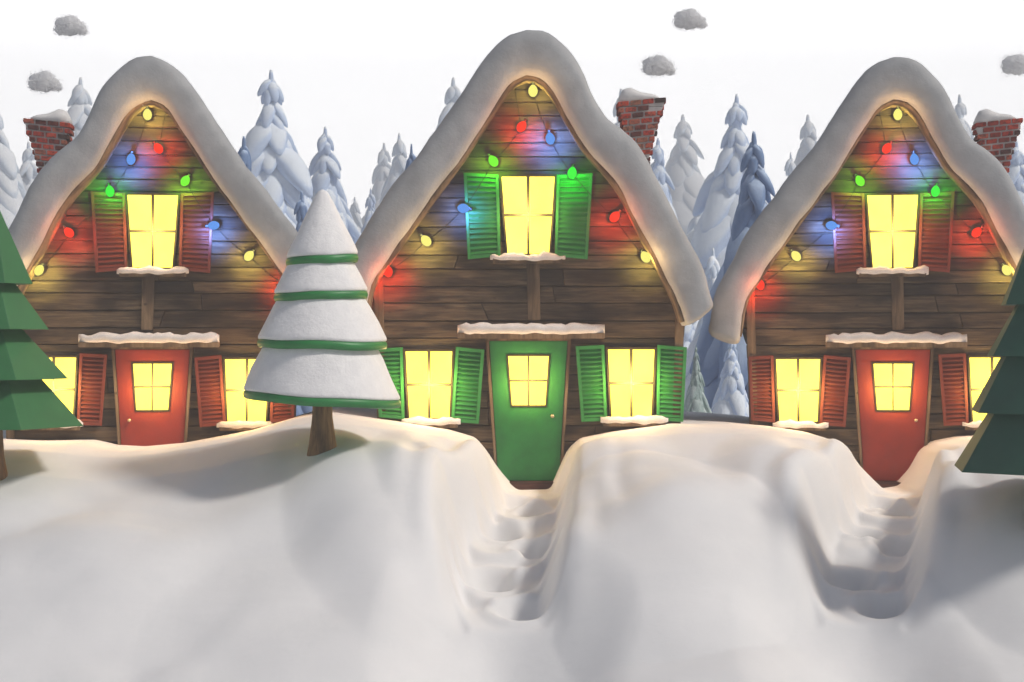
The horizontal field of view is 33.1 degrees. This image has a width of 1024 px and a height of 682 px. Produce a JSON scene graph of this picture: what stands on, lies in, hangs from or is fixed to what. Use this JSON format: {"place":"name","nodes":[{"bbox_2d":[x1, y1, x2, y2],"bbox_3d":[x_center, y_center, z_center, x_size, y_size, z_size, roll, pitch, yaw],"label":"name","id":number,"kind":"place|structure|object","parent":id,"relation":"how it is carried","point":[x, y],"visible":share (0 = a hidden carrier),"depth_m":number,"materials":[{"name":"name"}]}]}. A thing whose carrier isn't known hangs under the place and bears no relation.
{"place":"outdoors","nodes":[
{"label":"outdoors","id":0,"kind":"place"},
{"bbox_2d":[27,70,63,94],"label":"smoke puff","id":1,"kind":"object","parent":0,"point":[45,81],"visible":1,"depth_m":27.50,"materials":[{"name":"grey"}]},
{"bbox_2d":[52,11,90,38],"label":"smoke puff","id":2,"kind":"object","parent":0,"point":[70,25],"visible":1,"depth_m":27.50,"materials":[{"name":"grey"}]},
{"bbox_2d":[0,407,1023,681],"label":"snow ground","id":3,"kind":"structure","parent":0,"point":[692,547],"depth_m":20.90,"materials":[{"name":"white snow"}]},
{"bbox_2d":[0,114,25,228],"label":"frosted fir","id":4,"kind":"object","parent":3,"relation":"on","point":[12,192],"visible":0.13,"depth_m":140.93,"materials":[{"name":"white plant"}]},
{"bbox_2d":[19,142,37,192],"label":"frosted fir","id":5,"kind":"object","parent":3,"relation":"on","point":[28,173],"visible":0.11,"depth_m":179.37,"materials":[{"name":"white plant"}]},
{"bbox_2d":[0,211,82,480],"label":"faceted pine","id":6,"kind":"object","parent":3,"relation":"on","point":[29,399],"visible":0.98,"depth_m":23.05,"materials":[{"name":"green wood"}]},
{"bbox_2d":[67,77,91,142],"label":"frosted fir","id":7,"kind":"object","parent":3,"relation":"on","point":[80,108],"visible":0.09,"depth_m":164.20,"materials":[{"name":"white plant"}]},
{"bbox_2d":[6,56,297,445],"bbox_3d":[-5.595,-0.855,28.018,5.434,6.910,4.268,0,0,-6],"label":"cabin","id":8,"kind":"object","parent":3,"relation":"on","point":[148,295],"visible":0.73,"depth_m":26.47,"materials":[{"name":"brown wood"}]},
{"bbox_2d":[20,355,82,430],"bbox_3d":[-7.033,0.789,26.296,0.974,1.140,0.224,0,0,-6],"label":"window","id":9,"kind":"structure","parent":8,"relation":"in","point":[65,390],"depth_m":26.38,"materials":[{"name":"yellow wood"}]},
{"bbox_2d":[111,347,193,445],"bbox_3d":[-5.520,1.114,26.497,1.242,2.066,0.110,0,0,-6],"label":"door","id":10,"kind":"structure","parent":8,"relation":"in","point":[152,388],"depth_m":26.50,"materials":[{"name":"red paint"}]},
{"bbox_2d":[117,192,188,276],"bbox_3d":[-5.506,-1.631,26.456,1.083,1.290,0.224,0,0,-6],"label":"window","id":11,"kind":"structure","parent":8,"relation":"in","point":[152,218],"depth_m":26.50,"materials":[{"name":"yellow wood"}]},
{"bbox_2d":[31,106,278,280],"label":"string lights","id":12,"kind":"object","parent":8,"relation":"attached to","point":[184,181],"visible":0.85,"depth_m":26.35,"materials":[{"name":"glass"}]},
{"bbox_2d":[217,357,272,430],"bbox_3d":[-4.122,0.813,26.602,0.850,1.133,0.222,0,0,-6],"label":"window","id":13,"kind":"structure","parent":8,"relation":"in","point":[241,413],"depth_m":26.65,"materials":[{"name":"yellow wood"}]},
{"bbox_2d":[238,136,302,415],"bbox_3d":[-6.203,1.330,40.130,4.772,12.155,4.665,0,0,-42],"label":"frosted fir","id":14,"kind":"object","parent":3,"relation":"on","point":[244,153],"visible":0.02,"depth_m":39.90,"materials":[{"name":"white plant"}]},
{"bbox_2d":[245,70,312,228],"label":"frosted fir","id":15,"kind":"object","parent":3,"relation":"on","point":[280,171],"visible":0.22,"depth_m":91.65,"materials":[{"name":"white plant"}]},
{"bbox_2d":[294,191,311,413],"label":"frosted fir","id":16,"kind":"object","parent":3,"relation":"on","point":[300,210],"visible":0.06,"depth_m":49.87,"materials":[{"name":"white plant"}]},
{"bbox_2d":[243,189,400,455],"bbox_3d":[-2.532,-0.225,23.043,2.092,3.601,2.102,0,0,0],"label":"cone tree","id":17,"kind":"object","parent":3,"relation":"on","point":[321,341],"visible":1,"depth_m":22.47,"materials":[{"name":"white wood"}]},
{"bbox_2d":[308,127,360,243],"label":"frosted fir","id":18,"kind":"object","parent":3,"relation":"on","point":[324,169],"visible":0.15,"depth_m":107.56,"materials":[{"name":"white plant"}]},
{"bbox_2d":[350,197,362,231],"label":"frosted fir","id":19,"kind":"object","parent":3,"relation":"on","point":[355,212],"visible":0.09,"depth_m":194.62,"materials":[{"name":"white plant"}]},
{"bbox_2d":[361,188,375,233],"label":"frosted fir","id":20,"kind":"object","parent":3,"relation":"on","point":[370,203],"visible":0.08,"depth_m":127.28,"materials":[{"name":"white plant"}]},
{"bbox_2d":[362,143,390,224],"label":"frosted fir","id":21,"kind":"object","parent":3,"relation":"on","point":[380,174],"visible":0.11,"depth_m":224.24,"materials":[{"name":"white plant"}]},
{"bbox_2d":[379,133,407,203],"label":"frosted fir","id":22,"kind":"object","parent":3,"relation":"on","point":[398,166],"visible":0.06,"depth_m":149.46,"materials":[{"name":"white plant"}]},
{"bbox_2d":[405,144,415,169],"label":"frosted fir","id":23,"kind":"object","parent":3,"relation":"on","point":[411,158],"visible":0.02,"depth_m":45.94,"materials":[{"name":"white plant"}]},
{"bbox_2d":[436,77,460,128],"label":"frosted fir","id":24,"kind":"object","parent":3,"relation":"on","point":[452,94],"visible":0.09,"depth_m":149.48,"materials":[{"name":"white plant"}]},
{"bbox_2d":[354,30,712,489],"bbox_3d":[0.150,-1.028,27.528,5.683,7.198,4.444,0,0,0],"label":"cabin","id":25,"kind":"object","parent":3,"relation":"on","point":[535,314],"visible":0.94,"depth_m":25.95,"materials":[{"name":"brown wood"}]},
{"bbox_2d":[401,349,460,427],"bbox_3d":[-1.214,0.710,25.900,0.886,1.180,0.231,0,0,0],"label":"window","id":26,"kind":"structure","parent":25,"relation":"in","point":[429,373],"depth_m":25.97,"materials":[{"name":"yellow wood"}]},
{"bbox_2d":[381,82,653,278],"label":"string lights","id":27,"kind":"object","parent":25,"relation":"attached to","point":[493,162],"visible":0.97,"depth_m":25.79,"materials":[{"name":"glass"}]},
{"bbox_2d":[490,174,564,263],"bbox_3d":[0.236,-1.836,25.900,1.129,1.344,0.233,0,0,0],"label":"window","id":28,"kind":"structure","parent":25,"relation":"in","point":[527,200],"depth_m":25.97,"materials":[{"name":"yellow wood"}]},
{"bbox_2d":[485,339,570,480],"bbox_3d":[0.246,1.024,25.942,1.294,2.152,0.115,0,0,0],"label":"door","id":29,"kind":"structure","parent":25,"relation":"in","point":[528,384],"depth_m":25.95,"materials":[{"name":"green paint"}]},
{"bbox_2d":[600,347,667,425],"bbox_3d":[1.836,0.685,25.900,1.014,1.187,0.233,0,0,0],"label":"window","id":30,"kind":"structure","parent":25,"relation":"in","point":[631,371],"depth_m":25.97,"materials":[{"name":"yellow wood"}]},
{"bbox_2d":[613,89,621,126],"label":"frosted fir","id":31,"kind":"object","parent":3,"relation":"on","point":[615,115],"visible":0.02,"depth_m":164.62,"materials":[{"name":"white plant"}]},
{"bbox_2d":[650,138,677,219],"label":"frosted fir","id":32,"kind":"object","parent":3,"relation":"on","point":[659,171],"visible":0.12,"depth_m":98.67,"materials":[{"name":"white plant"}]},
{"bbox_2d":[665,114,704,237],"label":"frosted fir","id":33,"kind":"object","parent":3,"relation":"on","point":[682,169],"visible":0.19,"depth_m":222.82,"materials":[{"name":"white plant"}]},
{"bbox_2d":[683,320,698,348],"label":"frosted fir","id":34,"kind":"object","parent":3,"relation":"on","point":[689,330],"visible":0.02,"depth_m":80.93,"materials":[{"name":"white plant"}]},
{"bbox_2d":[687,208,701,242],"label":"frosted fir","id":35,"kind":"object","parent":3,"relation":"on","point":[693,222],"visible":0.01,"depth_m":112.24,"materials":[{"name":"white plant"}]},
{"bbox_2d":[684,347,711,412],"bbox_3d":[3.531,1.232,32.992,0.752,2.320,0.780,0,0,16],"label":"frosted fir","id":36,"kind":"object","parent":3,"relation":"on","point":[696,400],"visible":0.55,"depth_m":32.88,"materials":[{"name":"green plant"}]},
{"bbox_2d":[684,248,719,402],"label":"frosted fir","id":37,"kind":"object","parent":3,"relation":"on","point":[713,268],"visible":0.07,"depth_m":45.82,"materials":[{"name":"white plant"}]},
{"bbox_2d":[690,94,767,282],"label":"frosted fir","id":38,"kind":"object","parent":3,"relation":"on","point":[716,202],"visible":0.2,"depth_m":91.74,"materials":[{"name":"white plant"}]},
{"bbox_2d":[711,344,748,416],"bbox_3d":[4.748,2.236,37.059,2.430,4.796,2.375,0,0,-21],"label":"frosted fir","id":39,"kind":"object","parent":3,"relation":"on","point":[731,397],"visible":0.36,"depth_m":36.77,"materials":[{"name":"white plant"}]},
{"bbox_2d":[689,131,774,408],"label":"frosted fir","id":40,"kind":"object","parent":3,"relation":"on","point":[756,188],"visible":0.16,"depth_m":40.62,"materials":[{"name":"white plant"}]},
{"bbox_2d":[784,152,795,175],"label":"frosted fir","id":41,"kind":"object","parent":3,"relation":"on","point":[790,167],"visible":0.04,"depth_m":119.78,"materials":[{"name":"white plant"}]},
{"bbox_2d":[794,114,816,165],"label":"frosted fir","id":42,"kind":"object","parent":3,"relation":"on","point":[808,136],"visible":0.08,"depth_m":179.28,"materials":[{"name":"white plant"}]},
{"bbox_2d":[709,57,1023,487],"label":"cabin","id":43,"kind":"object","parent":3,"relation":"on","point":[870,328],"visible":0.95,"depth_m":26.48,"materials":[{"name":"brown wood"}]},
{"bbox_2d":[773,357,828,430],"bbox_3d":[4.451,0.813,26.627,0.850,1.133,0.222,0,0,7],"label":"window","id":44,"kind":"structure","parent":43,"relation":"in","point":[797,379],"depth_m":26.68,"materials":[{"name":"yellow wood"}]},
{"bbox_2d":[753,106,1011,291],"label":"string lights","id":45,"kind":"object","parent":43,"relation":"attached to","point":[914,160],"visible":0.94,"depth_m":26.36,"materials":[{"name":"plastic"}]},
{"bbox_2d":[856,192,928,276],"bbox_3d":[5.832,-1.631,26.457,1.083,1.290,0.224,0,0,7],"label":"window","id":46,"kind":"structure","parent":43,"relation":"in","point":[892,218],"depth_m":26.50,"materials":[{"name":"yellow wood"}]},
{"bbox_2d":[852,347,933,480],"bbox_3d":[5.847,1.114,26.497,1.242,2.066,0.110,0,0,7],"label":"door","id":47,"kind":"structure","parent":43,"relation":"in","point":[892,388],"depth_m":26.50,"materials":[{"name":"red paint"}]},
{"bbox_2d":[962,355,1000,429],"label":"window","id":48,"kind":"structure","parent":43,"relation":"in","point":[979,367],"depth_m":26.35,"materials":[{"name":"yellow glass"}]},
{"bbox_2d":[955,94,973,140],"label":"frosted fir","id":49,"kind":"object","parent":3,"relation":"on","point":[960,109],"visible":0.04,"depth_m":164.49,"materials":[{"name":"white plant"}]},
{"bbox_2d":[955,250,1023,475],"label":"faceted pine","id":50,"kind":"object","parent":3,"relation":"on","point":[995,444],"visible":1,"depth_m":20.52,"materials":[{"name":"green wood"}]},
{"bbox_2d":[1008,140,1023,204],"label":"frosted fir","id":51,"kind":"object","parent":3,"relation":"on","point":[1016,171],"visible":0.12,"depth_m":89.58,"materials":[{"name":"white plant"}]},
{"bbox_2d":[0,0,1023,218],"label":"sky","id":52,"kind":"structure","parent":0,"point":[367,72],"materials":[{"name":"white"}]},
{"bbox_2d":[639,52,675,77],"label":"smoke puff","id":53,"kind":"object","parent":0,"point":[657,65],"visible":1,"depth_m":27.10,"materials":[{"name":"grey"}]},
{"bbox_2d":[670,5,707,31],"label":"smoke puff","id":54,"kind":"object","parent":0,"point":[691,19],"visible":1,"depth_m":27.10,"materials":[{"name":"grey"}]},
{"bbox_2d":[998,51,1023,76],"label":"smoke puff","id":55,"kind":"object","parent":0,"point":[1013,64],"visible":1,"depth_m":27.50,"materials":[{"name":"grey"}]}
]}

